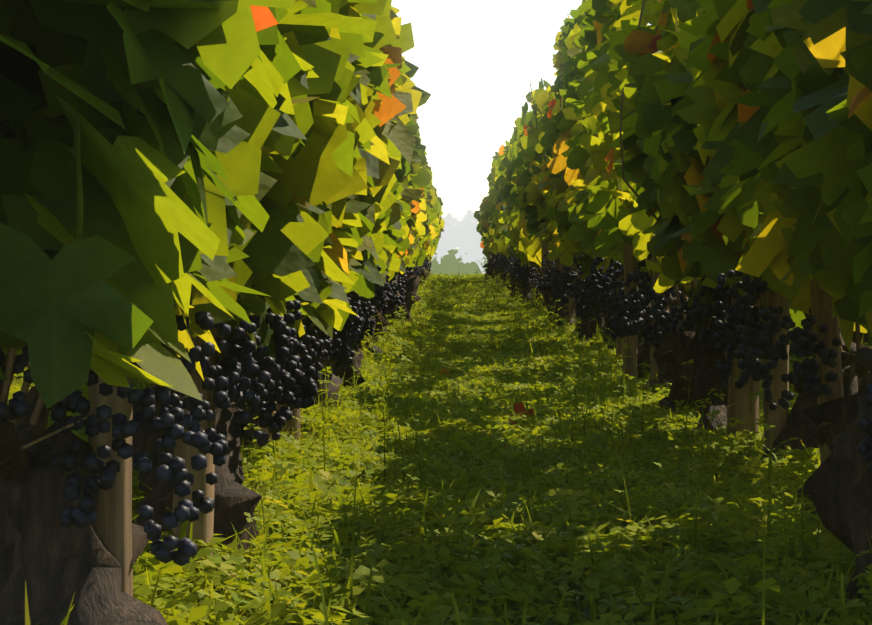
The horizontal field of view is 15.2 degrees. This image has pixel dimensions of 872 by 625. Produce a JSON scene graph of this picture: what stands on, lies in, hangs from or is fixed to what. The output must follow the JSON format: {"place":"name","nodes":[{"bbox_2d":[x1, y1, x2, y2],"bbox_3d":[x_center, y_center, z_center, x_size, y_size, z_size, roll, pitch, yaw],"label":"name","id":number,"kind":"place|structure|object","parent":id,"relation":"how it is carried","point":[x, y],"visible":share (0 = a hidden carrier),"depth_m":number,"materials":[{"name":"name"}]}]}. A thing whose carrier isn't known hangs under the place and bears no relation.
{"place":"outdoors","nodes":[
{"label":"outdoors","id":0,"kind":"place"},
{"bbox_2d":[133,249,840,624],"bbox_3d":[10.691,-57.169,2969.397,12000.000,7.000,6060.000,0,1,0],"label":"ground","id":1,"kind":"structure","parent":0,"point":[451,263],"depth_m":929.81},
{"bbox_2d":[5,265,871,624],"bbox_3d":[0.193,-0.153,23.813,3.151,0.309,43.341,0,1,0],"label":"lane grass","id":2,"kind":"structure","parent":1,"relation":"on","point":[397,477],"depth_m":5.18,"materials":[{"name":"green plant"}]},
{"bbox_2d":[439,299,535,427],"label":"fallen leaves","id":3,"kind":"object","parent":2,"relation":"on","point":[519,408],"visible":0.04,"depth_m":8.19,"materials":[{"name":"plant"}]},
{"bbox_2d":[431,210,487,273],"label":"tree line","id":4,"kind":"object","parent":1,"relation":"on","point":[467,240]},
{"bbox_2d":[192,502,835,624],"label":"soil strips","id":5,"kind":"object","parent":1,"relation":"on","point":[282,618],"depth_m":4.75,"materials":[{"name":"brown soil"}]},
{"bbox_2d":[0,0,444,624],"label":"vine row","id":6,"kind":"object","parent":5,"relation":"on","point":[216,159],"depth_m":2.95,"materials":[{"name":"green plant"}]},
{"bbox_2d":[0,347,43,428],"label":"vine stems","id":7,"kind":"object","parent":6,"relation":"attached to","point":[5,389],"depth_m":3.13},
{"bbox_2d":[0,116,299,449],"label":"vine row trellis","id":8,"kind":"object","parent":6,"relation":"attached to","point":[292,421],"depth_m":3.98,"materials":[{"name":"brown wood"}]},
{"bbox_2d":[88,328,276,622],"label":"wooden posts","id":9,"kind":"object","parent":6,"relation":"attached to","point":[113,524],"depth_m":3.32,"materials":[{"name":"brown wood"}]},
{"bbox_2d":[0,254,431,565],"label":"grapes","id":10,"kind":"object","parent":6,"relation":"attached to","point":[287,376],"visible":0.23,"depth_m":3.56,"materials":[{"name":"food"}]},
{"bbox_2d":[0,292,869,394],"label":"vine rows","id":11,"kind":"object","parent":5,"relation":"on","point":[865,338],"depth_m":12.96,"materials":[{"name":"green plant"}]},
{"bbox_2d":[474,0,871,623],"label":"vine row","id":12,"kind":"object","parent":5,"relation":"on","point":[747,136],"depth_m":5.94,"materials":[{"name":"green plant"}]},
{"bbox_2d":[481,0,861,388],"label":"vine branches","id":13,"kind":"object","parent":12,"relation":"attached to","point":[693,285],"depth_m":7.65,"materials":[{"name":"brown wood"}]},
{"bbox_2d":[487,247,871,477],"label":"grapes","id":14,"kind":"object","parent":12,"relation":"attached to","point":[620,309],"visible":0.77,"depth_m":6.18,"materials":[{"name":"food"}]},
{"bbox_2d":[525,239,843,463],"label":"wooden posts","id":15,"kind":"object","parent":12,"relation":"attached to","point":[821,309],"visible":0.04,"depth_m":6.18,"materials":[{"name":"brown wood"}]},
{"bbox_2d":[554,261,855,436],"bbox_3d":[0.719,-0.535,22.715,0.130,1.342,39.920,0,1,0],"label":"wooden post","id":16,"kind":"object","parent":12,"relation":"attached to","point":[740,407],"depth_m":7.03,"materials":[{"name":"brown wood"}]},
{"bbox_2d":[391,0,650,248],"label":"sky","id":17,"kind":"structure","parent":0,"point":[478,61],"materials":[{"name":"white"}]}
]}

